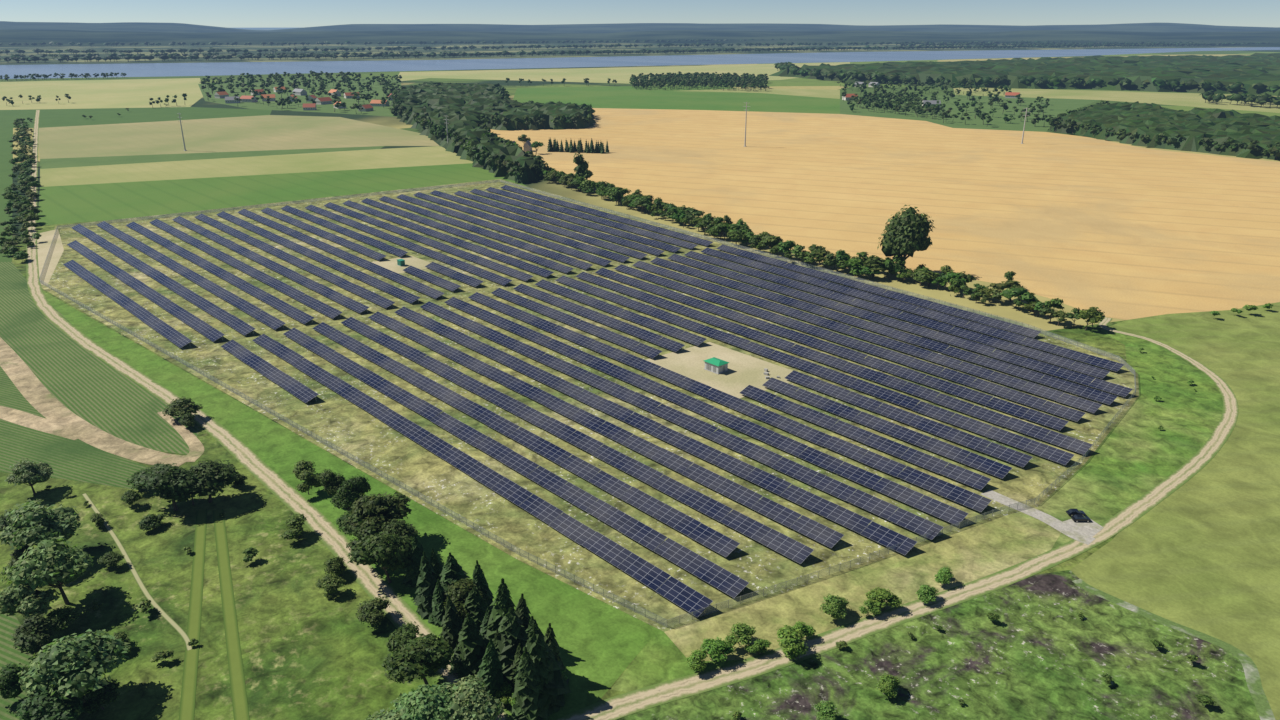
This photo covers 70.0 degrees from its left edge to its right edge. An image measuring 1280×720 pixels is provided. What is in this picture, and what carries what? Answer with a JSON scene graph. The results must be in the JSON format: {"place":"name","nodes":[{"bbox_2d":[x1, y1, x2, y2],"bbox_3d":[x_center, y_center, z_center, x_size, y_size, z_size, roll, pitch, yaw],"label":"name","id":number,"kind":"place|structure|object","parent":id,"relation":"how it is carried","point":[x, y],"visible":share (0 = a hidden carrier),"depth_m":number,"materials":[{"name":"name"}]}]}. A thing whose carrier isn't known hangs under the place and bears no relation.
{"place":"outdoors","nodes":[
{"label":"outdoors","id":0,"kind":"place"},
{"bbox_2d":[0,406,94,439],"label":"soil track","id":1,"kind":"structure","parent":0,"point":[28,420],"depth_m":292.61,"materials":[{"name":"beige soil"}]},
{"bbox_2d":[0,337,185,465],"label":"soil track","id":2,"kind":"structure","parent":0,"point":[39,397],"depth_m":299.36,"materials":[{"name":"brown soil"}]},
{"bbox_2d":[0,107,271,261],"bbox_3d":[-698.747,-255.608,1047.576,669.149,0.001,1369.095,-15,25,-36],"label":"field","id":3,"kind":"structure","parent":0,"point":[60,117],"depth_m":1269.51,"materials":[{"name":"green plant"}]},
{"bbox_2d":[82,493,192,650],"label":"foot path","id":4,"kind":"structure","parent":0,"point":[167,617],"depth_m":209.96,"materials":[{"name":"beige soil"}]},
{"bbox_2d":[158,411,203,461],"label":"soil track","id":5,"kind":"structure","parent":0,"point":[195,446],"depth_m":281.32,"materials":[{"name":"beige soil"}]},
{"bbox_2d":[40,146,383,168],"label":"field","id":6,"kind":"structure","parent":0,"point":[74,162],"depth_m":884.70,"materials":[{"name":"green plant"}]},
{"bbox_2d":[26,110,511,719],"bbox_3d":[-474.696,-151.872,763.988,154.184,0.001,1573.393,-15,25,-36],"label":"road","id":7,"kind":"structure","parent":0,"point":[372,582],"depth_m":264.10,"materials":[{"name":"beige soil"}]},
{"bbox_2d":[37,163,525,225],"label":"field","id":8,"kind":"structure","parent":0,"point":[84,203],"depth_m":707.76,"materials":[{"name":"green plant"}]},
{"bbox_2d":[198,77,400,116],"bbox_3d":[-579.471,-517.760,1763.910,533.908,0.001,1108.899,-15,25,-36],"label":"village ground","id":9,"kind":"structure","parent":0,"point":[349,102],"depth_m":1622.13,"materials":[{"name":"green plant"}]},
{"bbox_2d":[0,220,1126,719],"bbox_3d":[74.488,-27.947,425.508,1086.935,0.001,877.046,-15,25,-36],"label":"meadow","id":10,"kind":"structure","parent":0,"point":[308,650],"depth_m":201.70,"materials":[{"name":"green plant"}]},
{"bbox_2d":[0,591,36,719],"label":"crop","id":11,"kind":"object","parent":10,"relation":"on","point":[9,653],"depth_m":184.76,"materials":[{"name":"green plant"}]},
{"bbox_2d":[0,366,149,491],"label":"crop","id":12,"kind":"object","parent":10,"relation":"on","point":[71,459],"visible":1,"depth_m":272.19,"materials":[{"name":"green plant"}]},
{"bbox_2d":[0,262,199,453],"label":"crop","id":13,"kind":"object","parent":10,"relation":"on","point":[74,377],"visible":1,"depth_m":329.87,"materials":[{"name":"green plant"}]},
{"bbox_2d":[179,509,206,719],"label":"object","id":14,"kind":"object","parent":10,"relation":"on","point":[188,696],"visible":1,"depth_m":196.38,"materials":[{"name":"green plant"}]},
{"bbox_2d":[213,509,249,719],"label":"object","id":15,"kind":"object","parent":10,"relation":"on","point":[238,689],"visible":1,"depth_m":194.58,"materials":[{"name":"green plant"}]},
{"bbox_2d":[43,291,660,719],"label":"grass strip","id":16,"kind":"object","parent":10,"relation":"on","point":[601,643],"visible":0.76,"depth_m":220.33,"materials":[{"name":"green plant"}]},
{"bbox_2d":[319,469,571,719],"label":"tree belt","id":17,"kind":"object","parent":10,"relation":"on","point":[492,644],"visible":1,"depth_m":189.98,"materials":[{"name":"green plant"}]},
{"bbox_2d":[0,348,1216,719],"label":"shrubs","id":18,"kind":"object","parent":10,"relation":"on","point":[252,552],"visible":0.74,"depth_m":189.76,"materials":[{"name":"green plant"}]},
{"bbox_2d":[616,570,1259,719],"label":"scrub","id":19,"kind":"object","parent":10,"relation":"on","point":[1039,649],"visible":1,"depth_m":180.19,"materials":[{"name":"green plant"}]},
{"bbox_2d":[1072,579,1274,719],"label":"dirt path","id":20,"kind":"structure","parent":19,"relation":"on","point":[1257,693],"depth_m":188.01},
{"bbox_2d":[41,179,1138,631],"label":"farm ground","id":21,"kind":"structure","parent":0,"point":[345,425],"depth_m":313.02,"materials":[{"name":"green plant"}]},
{"bbox_2d":[37,229,63,285],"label":"sand patch","id":22,"kind":"object","parent":21,"relation":"on","point":[45,241],"visible":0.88,"depth_m":514.35,"materials":[{"name":"beige sand"}]},
{"bbox_2d":[372,256,429,273],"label":"clearing","id":23,"kind":"structure","parent":21,"relation":"on","point":[393,266],"depth_m":490.53,"materials":[{"name":"beige gravel"}]},
{"bbox_2d":[397,259,405,266],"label":"inverter cabinet","id":24,"kind":"object","parent":23,"relation":"on","point":[400,262],"visible":1,"depth_m":485.21,"materials":[{"name":"teal metal"}]},
{"bbox_2d":[39,180,1135,623],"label":"perimeter fence","id":25,"kind":"object","parent":21,"relation":"on","point":[555,566],"visible":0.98,"depth_m":280.79,"materials":[{"name":"silver metal"}]},
{"bbox_2d":[63,185,1132,616],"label":"solar array","id":26,"kind":"object","parent":21,"relation":"on","point":[673,589],"visible":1,"depth_m":337.16,"materials":[{"name":"blue glass"}]},
{"bbox_2d":[646,342,792,397],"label":"clearing","id":27,"kind":"structure","parent":21,"relation":"on","point":[741,374],"depth_m":340.36,"materials":[{"name":"beige gravel"}]},
{"bbox_2d":[703,357,728,373],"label":"transformer station","id":28,"kind":"object","parent":27,"relation":"on","point":[716,365],"visible":1,"depth_m":336.36,"materials":[{"name":"green"}]},
{"bbox_2d":[764,368,779,378],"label":"equipment crates","id":29,"kind":"object","parent":27,"relation":"on","point":[766,373],"visible":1,"depth_m":333.63,"materials":[{"name":"grey concrete"}]},
{"bbox_2d":[0,44,1235,64],"bbox_3d":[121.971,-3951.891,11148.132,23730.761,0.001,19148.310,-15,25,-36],"label":"shore","id":30,"kind":"structure","parent":0,"point":[205,48],"depth_m":4675.06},
{"bbox_2d":[398,62,849,83],"bbox_3d":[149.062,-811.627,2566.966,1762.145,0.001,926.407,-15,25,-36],"label":"field","id":31,"kind":"structure","parent":0,"point":[617,74],"depth_m":2485.61,"materials":[{"name":"plant"}]},
{"bbox_2d":[0,30,1279,46],"bbox_3d":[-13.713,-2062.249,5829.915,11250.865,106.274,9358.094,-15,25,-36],"label":"hills","id":32,"kind":"structure","parent":0,"point":[66,37],"depth_m":7169.73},
{"bbox_2d":[0,28,1279,330],"bbox_3d":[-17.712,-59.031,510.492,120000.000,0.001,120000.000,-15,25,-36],"label":"ground","id":33,"kind":"structure","parent":0,"point":[1004,308],"depth_m":1112.57,"materials":[{"name":"green plant"}]},
{"bbox_2d":[0,118,41,257],"bbox_3d":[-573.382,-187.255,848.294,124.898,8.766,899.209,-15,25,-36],"label":"tree line","id":34,"kind":"object","parent":33,"relation":"on","point":[25,181],"visible":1,"depth_m":655.25,"materials":[{"name":"green plant"}]},
{"bbox_2d":[0,78,202,109],"bbox_3d":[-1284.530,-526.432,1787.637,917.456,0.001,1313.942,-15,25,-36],"label":"crop field","id":35,"kind":"structure","parent":33,"relation":"on","point":[124,93],"depth_m":1717.73,"materials":[{"name":"yellow plant"}]},
{"bbox_2d":[38,115,438,158],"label":"field","id":36,"kind":"structure","parent":33,"relation":"on","point":[257,133],"depth_m":1052.16,"materials":[{"name":"beige plant"}]},
{"bbox_2d":[40,146,472,186],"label":"field","id":37,"kind":"structure","parent":33,"relation":"on","point":[302,163],"depth_m":828.26,"materials":[{"name":"beige plant"}]},
{"bbox_2d":[0,397,513,719],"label":"trees","id":38,"kind":"object","parent":33,"relation":"on","point":[64,677],"visible":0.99,"depth_m":188.25,"materials":[{"name":"green plant"}]},
{"bbox_2d":[390,81,595,183],"bbox_3d":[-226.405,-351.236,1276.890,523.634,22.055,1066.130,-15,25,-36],"label":"woodland","id":39,"kind":"object","parent":33,"relation":"on","point":[463,107],"visible":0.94,"depth_m":1154.97,"materials":[{"name":"green plant"}]},
{"bbox_2d":[177,102,1030,150],"bbox_3d":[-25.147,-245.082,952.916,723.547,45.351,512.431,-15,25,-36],"label":"utility poles","id":40,"kind":"object","parent":33,"relation":"on","point":[746,106],"visible":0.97,"depth_m":951.02,"materials":[{"name":"grey concrete"}]},
{"bbox_2d":[214,82,1019,151],"bbox_3d":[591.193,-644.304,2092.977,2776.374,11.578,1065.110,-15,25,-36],"label":"houses","id":41,"kind":"structure","parent":33,"relation":"on","point":[527,146],"depth_m":1522.27,"materials":[{"name":"beige"}]},
{"bbox_2d":[0,70,1279,182],"bbox_3d":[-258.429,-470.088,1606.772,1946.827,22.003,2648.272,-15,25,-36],"label":"trees","id":42,"kind":"object","parent":33,"relation":"on","point":[481,154],"visible":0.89,"depth_m":1443.97,"materials":[{"name":"green plant"}]},
{"bbox_2d":[513,86,839,113],"bbox_3d":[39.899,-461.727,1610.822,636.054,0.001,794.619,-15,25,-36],"label":"green field","id":43,"kind":"structure","parent":33,"relation":"on","point":[648,97],"depth_m":1578.41,"materials":[{"name":"green plant"}]},
{"bbox_2d":[685,88,839,98],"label":"pale field","id":44,"kind":"structure","parent":33,"relation":"on","point":[834,94],"depth_m":1769.65,"materials":[{"name":"beige plant"}]},
{"bbox_2d":[498,134,1104,329],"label":"hedge","id":45,"kind":"object","parent":33,"relation":"on","point":[908,230],"visible":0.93,"depth_m":462.93,"materials":[{"name":"green plant"}]},
{"bbox_2d":[489,108,1279,319],"bbox_3d":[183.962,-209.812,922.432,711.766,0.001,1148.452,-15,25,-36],"label":"wheat","id":46,"kind":"object","parent":33,"relation":"on","point":[1118,230],"visible":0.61,"depth_m":695.12,"materials":[{"name":"beige plant"}]},
{"bbox_2d":[769,53,1279,95],"bbox_3d":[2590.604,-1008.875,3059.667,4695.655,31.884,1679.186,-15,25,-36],"label":"forest","id":47,"kind":"object","parent":33,"relation":"on","point":[1248,71],"visible":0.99,"depth_m":2131.85,"materials":[{"name":"green plant"}]},
{"bbox_2d":[774,62,1279,108],"bbox_3d":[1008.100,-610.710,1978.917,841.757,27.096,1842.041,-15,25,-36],"label":"forest","id":48,"kind":"object","parent":33,"relation":"on","point":[1261,100],"visible":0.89,"depth_m":1836.55,"materials":[{"name":"green plant"}]},
{"bbox_2d":[1047,101,1279,160],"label":"woodland","id":49,"kind":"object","parent":33,"relation":"on","point":[1193,126],"depth_m":1037.71,"materials":[{"name":"green plant"}]},
{"bbox_2d":[0,47,1279,78],"bbox_3d":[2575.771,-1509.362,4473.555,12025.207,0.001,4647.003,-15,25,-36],"label":"lake","id":50,"kind":"structure","parent":0,"point":[179,69],"depth_m":3157.31,"materials":[{"name":"liquid"}]},
{"bbox_2d":[0,21,1279,32],"bbox_3d":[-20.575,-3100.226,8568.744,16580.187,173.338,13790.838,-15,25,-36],"label":"hills","id":51,"kind":"structure","parent":0,"point":[559,28],"depth_m":11271.00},
{"bbox_2d":[0,38,1279,62],"bbox_3d":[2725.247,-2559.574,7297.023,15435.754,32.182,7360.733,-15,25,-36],"label":"shore trees","id":52,"kind":"object","parent":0,"point":[18,57],"visible":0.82,"depth_m":4478.14,"materials":[{"name":"green plant"}]},
{"bbox_2d":[0,0,1279,27],"label":"sky","id":53,"kind":"structure","parent":0,"point":[217,13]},
{"bbox_2d":[665,508,1060,660],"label":"dry verge","id":54,"kind":"structure","parent":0,"point":[979,551],"depth_m":210.39,"materials":[{"name":"plant"}]},
{"bbox_2d":[557,317,1237,719],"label":"road","id":55,"kind":"structure","parent":0,"point":[763,663],"depth_m":201.25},
{"bbox_2d":[610,329,1222,691],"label":"verge","id":56,"kind":"structure","parent":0,"point":[1137,454],"depth_m":274.11,"materials":[{"name":"green plant"}]},
{"bbox_2d":[840,95,1098,131],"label":"meadow","id":57,"kind":"structure","parent":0,"point":[1055,107],"depth_m":1342.49,"materials":[{"name":"green plant"}]},
{"bbox_2d":[686,303,1272,719],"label":"shrubs","id":58,"kind":"object","parent":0,"point":[791,643],"depth_m":185.53,"materials":[{"name":"green plant"}]},
{"bbox_2d":[981,490,1095,544],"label":"gravel drive","id":59,"kind":"structure","parent":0,"point":[1062,527],"depth_m":237.70,"materials":[{"name":"grey gravel"}]},
{"bbox_2d":[1063,515,1103,536],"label":"gravel apron","id":60,"kind":"object","parent":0,"point":[1091,528],"visible":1,"depth_m":232.97,"materials":[{"name":"grey gravel"}]},
{"bbox_2d":[1066,508,1090,521],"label":"car","id":61,"kind":"object","parent":60,"relation":"on","point":[1078,517],"depth_m":235.88,"materials":[{"name":"black metal"}]},
{"bbox_2d":[953,88,1279,112],"bbox_3d":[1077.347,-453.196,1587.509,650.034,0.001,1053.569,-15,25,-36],"label":"field","id":62,"kind":"structure","parent":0,"point":[1185,99],"depth_m":1622.27,"materials":[{"name":"plant"}]},
{"bbox_2d":[1071,302,1279,719],"bbox_3d":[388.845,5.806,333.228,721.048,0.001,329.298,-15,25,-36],"label":"field","id":63,"kind":"structure","parent":0,"point":[1199,551],"depth_m":232.15,"materials":[{"name":"green plant"}]}
]}

